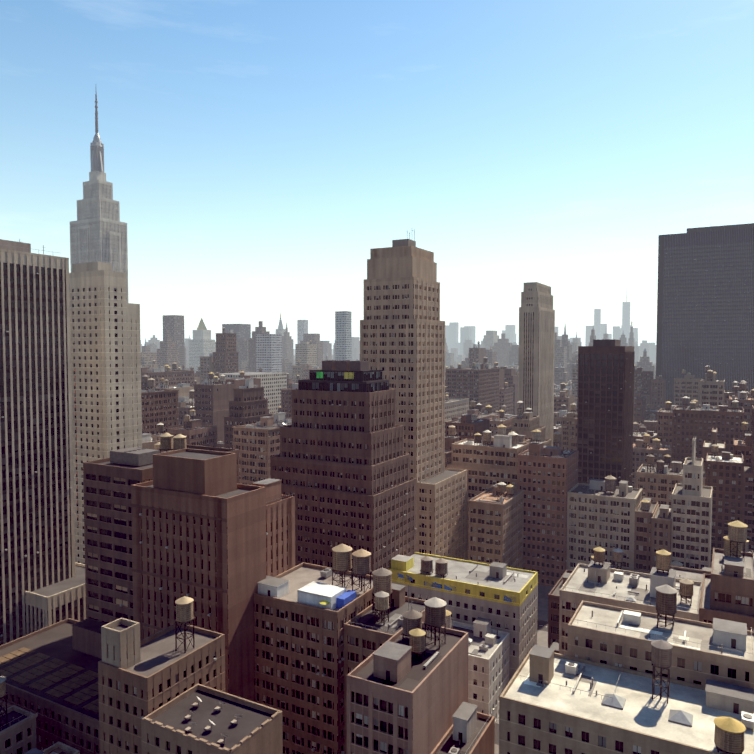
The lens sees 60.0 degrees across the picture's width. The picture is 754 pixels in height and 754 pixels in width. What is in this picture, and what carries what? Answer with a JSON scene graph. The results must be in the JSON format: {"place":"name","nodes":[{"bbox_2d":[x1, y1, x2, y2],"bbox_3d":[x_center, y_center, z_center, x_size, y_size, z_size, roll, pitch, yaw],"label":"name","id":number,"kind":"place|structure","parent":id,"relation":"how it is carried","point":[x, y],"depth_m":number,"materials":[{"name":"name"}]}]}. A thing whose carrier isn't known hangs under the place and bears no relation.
{"place":"outdoors","nodes":[
{"label":"outdoors","id":0,"kind":"place"},
{"bbox_2d":[142,338,149,351],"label":"building","id":1,"kind":"structure","parent":0,"point":[145,348],"depth_m":1340.42,"materials":[{"name":"grey concrete"}]},
{"bbox_2d":[141,357,152,365],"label":"building","id":2,"kind":"structure","parent":0,"point":[146,361],"depth_m":1110.05,"materials":[{"name":"grey concrete"}]},
{"bbox_2d":[147,342,156,351],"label":"building","id":3,"kind":"structure","parent":0,"point":[153,348],"depth_m":2001.59,"materials":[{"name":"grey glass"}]},
{"bbox_2d":[146,335,159,348],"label":"building","id":4,"kind":"structure","parent":0,"point":[155,340],"depth_m":2638.35,"materials":[{"name":"grey glass"}]},
{"bbox_2d":[142,360,163,370],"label":"city block","id":5,"kind":"structure","parent":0,"point":[152,366],"depth_m":991.51,"materials":[{"name":"grey concrete"}]},
{"bbox_2d":[141,330,178,369],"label":"building","id":6,"kind":"structure","parent":0,"point":[167,353],"depth_m":1193.93,"materials":[{"name":"grey concrete"}]},
{"bbox_2d":[141,362,194,388],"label":"building","id":7,"kind":"structure","parent":0,"point":[176,377],"depth_m":631.69,"materials":[{"name":"brown brick"}]},
{"bbox_2d":[185,346,188,359],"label":"building","id":8,"kind":"structure","parent":0,"point":[187,353],"depth_m":2480.36,"materials":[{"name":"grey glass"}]},
{"bbox_2d":[194,367,199,376],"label":"building","id":9,"kind":"structure","parent":0,"point":[197,374],"depth_m":899.31,"materials":[{"name":"grey concrete"}]},
{"bbox_2d":[178,328,267,382],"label":"city block","id":10,"kind":"structure","parent":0,"point":[223,358],"depth_m":776.87,"materials":[{"name":"grey concrete"}]},
{"bbox_2d":[236,339,248,371],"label":"building","id":11,"kind":"structure","parent":0,"point":[242,350],"depth_m":1404.58,"materials":[{"name":"grey concrete"}]},
{"bbox_2d":[245,321,269,371],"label":"building","id":12,"kind":"structure","parent":0,"point":[251,363],"depth_m":1252.43,"materials":[{"name":"grey concrete"}]},
{"bbox_2d":[282,345,317,377],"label":"building","id":13,"kind":"structure","parent":0,"point":[286,366],"depth_m":1458.74,"materials":[{"name":"grey concrete"}]},
{"bbox_2d":[300,333,322,367],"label":"building","id":14,"kind":"structure","parent":0,"point":[314,338],"depth_m":1521.08,"materials":[{"name":"grey concrete"}]},
{"bbox_2d":[333,345,334,359],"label":"building","id":15,"kind":"structure","parent":0,"point":[333,352],"depth_m":2294.51,"materials":[{"name":"grey glass"}]},
{"bbox_2d":[323,341,358,360],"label":"building","id":16,"kind":"structure","parent":0,"point":[327,346],"depth_m":2124.24,"materials":[{"name":"grey glass"}]},
{"bbox_2d":[352,348,359,360],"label":"building","id":17,"kind":"structure","parent":0,"point":[355,353],"depth_m":2908.62,"materials":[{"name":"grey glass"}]},
{"bbox_2d":[0,0,753,348],"label":"sky","id":18,"kind":"structure","parent":0,"point":[257,153],"materials":[{"name":"blue"}]},
{"bbox_2d":[293,349,547,744],"bbox_3d":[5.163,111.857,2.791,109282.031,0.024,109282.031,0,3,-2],"label":"ground","id":19,"kind":"structure","parent":0,"point":[542,625],"depth_m":260.10,"materials":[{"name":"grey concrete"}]},
{"bbox_2d":[0,676,79,753],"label":"city block","id":20,"kind":"structure","parent":19,"relation":"on","point":[17,730],"depth_m":143.82,"materials":[{"name":"grey concrete"}]},
{"bbox_2d":[0,239,85,645],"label":"skyscraper","id":21,"kind":"structure","parent":19,"relation":"on","point":[42,578],"depth_m":208.46,"materials":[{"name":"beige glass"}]},
{"bbox_2d":[0,618,107,753],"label":"building","id":22,"kind":"structure","parent":19,"relation":"on","point":[50,673],"depth_m":168.73,"materials":[{"name":"brown brick"}]},
{"bbox_2d":[69,262,141,563],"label":"cream tower","id":23,"kind":"structure","parent":19,"relation":"on","point":[105,365],"depth_m":270.95,"materials":[{"name":"concrete"},{"name":"stone"},{"name":"glass"}]},
{"bbox_2d":[70,93,141,367],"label":"skyscraper","id":24,"kind":"structure","parent":19,"relation":"on","point":[98,230],"depth_m":818.63,"materials":[{"name":"grey stone"}]},
{"bbox_2d":[142,423,163,449],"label":"building","id":25,"kind":"structure","parent":19,"relation":"on","point":[149,441],"depth_m":328.76,"materials":[{"name":"beige concrete"}]},
{"bbox_2d":[83,432,294,701],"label":"brick tower","id":26,"kind":"structure","parent":19,"relation":"on","point":[169,522],"depth_m":169.91,"materials":[{"name":"brown brick"}]},
{"bbox_2d":[98,596,282,753],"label":"building","id":27,"kind":"structure","parent":19,"relation":"on","point":[162,691],"depth_m":130.54,"materials":[{"name":"brown brick"}]},
{"bbox_2d":[190,367,199,383],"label":"city block","id":28,"kind":"structure","parent":19,"relation":"on","point":[197,380],"depth_m":707.14,"materials":[{"name":"grey concrete"}]},
{"bbox_2d":[148,371,273,447],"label":"city block","id":29,"kind":"structure","parent":19,"relation":"on","point":[209,399],"depth_m":471.59,"materials":[{"name":"brown brick"}]},
{"bbox_2d":[141,375,291,484],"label":"city block","id":30,"kind":"structure","parent":19,"relation":"on","point":[251,430],"depth_m":381.94,"materials":[{"name":"brown brick"}]},
{"bbox_2d":[268,383,297,417],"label":"building","id":31,"kind":"structure","parent":19,"relation":"on","point":[286,400],"depth_m":526.98,"materials":[{"name":"brown brick"}]},
{"bbox_2d":[282,322,323,365],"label":"skyscraper","id":32,"kind":"structure","parent":19,"relation":"on","point":[287,347],"depth_m":1812.69,"materials":[{"name":"grey concrete"}]},
{"bbox_2d":[290,361,321,381],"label":"building","id":33,"kind":"structure","parent":19,"relation":"on","point":[302,371],"depth_m":1053.35,"materials":[{"name":"grey concrete"}]},
{"bbox_2d":[295,340,359,367],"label":"building","id":34,"kind":"structure","parent":19,"relation":"on","point":[305,352],"depth_m":1142.48,"materials":[{"name":"grey concrete"}]},
{"bbox_2d":[254,543,425,753],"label":"building","id":35,"kind":"structure","parent":19,"relation":"on","point":[321,633],"depth_m":162.96,"materials":[{"name":"brown brick"}]},
{"bbox_2d":[270,360,416,575],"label":"ziggurat tower","id":36,"kind":"structure","parent":19,"relation":"on","point":[340,466],"depth_m":231.97,"materials":[{"name":"brown brick"}]},
{"bbox_2d":[352,337,359,347],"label":"building","id":37,"kind":"structure","parent":19,"relation":"on","point":[355,342],"depth_m":3010.65,"materials":[{"name":"grey glass"}]},
{"bbox_2d":[278,386,468,426],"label":"city block","id":38,"kind":"structure","parent":19,"relation":"on","point":[454,407],"depth_m":579.67,"materials":[{"name":"brown brick"}]},
{"bbox_2d":[287,357,499,411],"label":"city block","id":39,"kind":"structure","parent":19,"relation":"on","point":[478,382],"depth_m":630.13,"materials":[{"name":"brown brick"}]},
{"bbox_2d":[163,291,637,412],"bbox_3d":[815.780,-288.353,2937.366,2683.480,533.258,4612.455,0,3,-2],"label":"distant skyline","id":40,"kind":"structure","parent":19,"relation":"on","point":[268,359],"depth_m":1302.33,"materials":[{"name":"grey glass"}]},
{"bbox_2d":[360,229,466,559],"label":"tower","id":41,"kind":"structure","parent":19,"relation":"on","point":[402,336],"depth_m":286.76,"materials":[{"name":"beige stone"}]},
{"bbox_2d":[347,597,498,753],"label":"city block","id":42,"kind":"structure","parent":19,"relation":"on","point":[407,688],"depth_m":130.88,"materials":[{"name":"brown brick"}]},
{"bbox_2d":[445,338,448,352],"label":"building","id":43,"kind":"structure","parent":19,"relation":"on","point":[446,348],"depth_m":2142.83,"materials":[{"name":"grey glass"}]},
{"bbox_2d":[388,552,537,722],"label":"building","id":44,"kind":"structure","parent":19,"relation":"on","point":[491,609],"depth_m":213.97,"materials":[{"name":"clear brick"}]},
{"bbox_2d":[463,335,473,354],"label":"skyscraper","id":45,"kind":"structure","parent":19,"relation":"on","point":[467,344],"depth_m":2991.59,"materials":[{"name":"grey glass"}]},
{"bbox_2d":[484,331,498,349],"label":"skyscraper","id":46,"kind":"structure","parent":19,"relation":"on","point":[491,338],"depth_m":2110.53,"materials":[{"name":"grey concrete"}]},
{"bbox_2d":[491,362,517,413],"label":"building","id":47,"kind":"structure","parent":19,"relation":"on","point":[508,391],"depth_m":714.03,"materials":[{"name":"brown brick"}]},
{"bbox_2d":[445,366,571,395],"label":"buildings","id":48,"kind":"structure","parent":19,"relation":"on","point":[568,385],"depth_m":990.96,"materials":[{"name":"grey brick"}]},
{"bbox_2d":[518,282,554,445],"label":"slim tower","id":49,"kind":"structure","parent":19,"relation":"on","point":[536,353],"depth_m":425.23,"materials":[{"name":"beige stone"}]},
{"bbox_2d":[514,325,595,365],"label":"skyscrapers","id":50,"kind":"structure","parent":19,"relation":"on","point":[566,343],"depth_m":1449.81,"materials":[{"name":"grey concrete"}]},
{"bbox_2d":[570,342,578,353],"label":"skyscraper","id":51,"kind":"structure","parent":19,"relation":"on","point":[574,346],"depth_m":1859.13,"materials":[{"name":"grey concrete"}]},
{"bbox_2d":[571,331,581,345],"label":"skyscraper","id":52,"kind":"structure","parent":19,"relation":"on","point":[576,340],"depth_m":2307.50,"materials":[{"name":"grey concrete"}]},
{"bbox_2d":[445,424,712,621],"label":"city block","id":53,"kind":"structure","parent":19,"relation":"on","point":[536,506],"depth_m":299.24,"materials":[{"name":"beige brick"}]},
{"bbox_2d":[445,401,753,561],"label":"city block","id":54,"kind":"structure","parent":19,"relation":"on","point":[728,477],"depth_m":321.55,"materials":[{"name":"brown brick"}]},
{"bbox_2d":[451,381,753,487],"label":"city block","id":55,"kind":"structure","parent":19,"relation":"on","point":[679,428],"depth_m":400.76,"materials":[{"name":"brown brick"}]},
{"bbox_2d":[577,339,634,486],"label":"bronze tower","id":56,"kind":"structure","parent":19,"relation":"on","point":[605,405],"depth_m":338.63,"materials":[{"name":"brown glass"}]},
{"bbox_2d":[554,365,665,411],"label":"city block","id":57,"kind":"structure","parent":19,"relation":"on","point":[650,388],"depth_m":639.98,"materials":[{"name":"brown brick"}]},
{"bbox_2d":[602,321,634,345],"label":"skyscraper","id":58,"kind":"structure","parent":19,"relation":"on","point":[631,338],"depth_m":1907.09,"materials":[{"name":"grey concrete"}]},
{"bbox_2d":[495,365,750,448],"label":"city block","id":59,"kind":"structure","parent":19,"relation":"on","point":[714,393],"depth_m":456.80,"materials":[{"name":"grey concrete"}]},
{"bbox_2d":[620,331,627,345],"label":"skyscraper","id":60,"kind":"structure","parent":19,"relation":"on","point":[623,338],"depth_m":1873.58,"materials":[{"name":"grey concrete"}]},
{"bbox_2d":[495,520,753,723],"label":"city block","id":61,"kind":"structure","parent":19,"relation":"on","point":[723,588],"depth_m":185.13,"materials":[{"name":"beige concrete"}]},
{"bbox_2d":[499,584,753,753],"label":"building","id":62,"kind":"structure","parent":19,"relation":"on","point":[617,680],"depth_m":130.69,"materials":[{"name":"beige concrete"}]},
{"bbox_2d":[554,369,701,429],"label":"city block","id":63,"kind":"structure","parent":19,"relation":"on","point":[688,385],"depth_m":568.05,"materials":[{"name":"grey brick"}]},
{"bbox_2d":[639,344,649,357],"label":"skyscraper","id":64,"kind":"structure","parent":19,"relation":"on","point":[643,347],"depth_m":3152.31,"materials":[{"name":"grey glass"}]},
{"bbox_2d":[656,223,753,405],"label":"skyscraper","id":65,"kind":"structure","parent":19,"relation":"on","point":[705,303],"depth_m":649.23,"materials":[{"name":"grey glass"}]},
{"bbox_2d":[445,352,453,368],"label":"building","id":66,"kind":"structure","parent":0,"point":[449,359],"depth_m":2041.25,"materials":[{"name":"grey glass"}]},
{"bbox_2d":[451,348,457,361],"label":"building","id":67,"kind":"structure","parent":0,"point":[454,351],"depth_m":3145.84,"materials":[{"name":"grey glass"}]},
{"bbox_2d":[457,355,464,363],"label":"building","id":68,"kind":"structure","parent":0,"point":[460,358],"depth_m":2757.16,"materials":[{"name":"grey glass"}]},
{"bbox_2d":[461,353,468,367],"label":"building","id":69,"kind":"structure","parent":0,"point":[465,364],"depth_m":1387.33,"materials":[{"name":"grey concrete"}]},
{"bbox_2d":[490,333,511,367],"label":"skyscraper","id":70,"kind":"structure","parent":0,"point":[502,347],"depth_m":1795.27,"materials":[{"name":"grey concrete"}]},
{"bbox_2d":[469,341,554,394],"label":"buildings","id":71,"kind":"structure","parent":0,"point":[477,355],"depth_m":989.32,"materials":[{"name":"grey concrete"}]},
{"bbox_2d":[507,362,517,368],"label":"building","id":72,"kind":"structure","parent":0,"point":[510,366],"depth_m":1428.46,"materials":[{"name":"grey concrete"}]},
{"bbox_2d":[509,345,518,364],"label":"building","id":73,"kind":"structure","parent":0,"point":[514,354],"depth_m":1663.40,"materials":[{"name":"grey concrete"}]},
{"bbox_2d":[486,360,568,384],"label":"buildings","id":74,"kind":"structure","parent":0,"point":[561,374],"depth_m":1092.12,"materials":[{"name":"grey concrete"}]},
{"bbox_2d":[486,348,571,382],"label":"buildings","id":75,"kind":"structure","parent":0,"point":[491,358],"depth_m":1277.69,"materials":[{"name":"grey concrete"}]},
{"bbox_2d":[510,332,577,379],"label":"buildings","id":76,"kind":"structure","parent":0,"point":[560,353],"depth_m":1295.72,"materials":[{"name":"grey concrete"}]},
{"bbox_2d":[572,359,577,397],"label":"building","id":77,"kind":"structure","parent":0,"point":[575,382],"depth_m":846.46,"materials":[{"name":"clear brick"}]},
{"bbox_2d":[634,345,639,363],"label":"skyscraper","id":78,"kind":"structure","parent":0,"point":[637,349],"depth_m":2749.38,"materials":[{"name":"grey concrete"}]},
{"bbox_2d":[635,348,655,378],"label":"skyscraper","id":79,"kind":"structure","parent":0,"point":[645,363],"depth_m":1295.02,"materials":[{"name":"grey concrete"}]},
{"bbox_2d":[639,340,654,363],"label":"skyscraper","id":80,"kind":"structure","parent":0,"point":[644,341],"depth_m":3553.97,"materials":[{"name":"grey glass"}]},
{"bbox_2d":[649,343,655,361],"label":"skyscraper","id":81,"kind":"structure","parent":0,"point":[652,352],"depth_m":3651.48,"materials":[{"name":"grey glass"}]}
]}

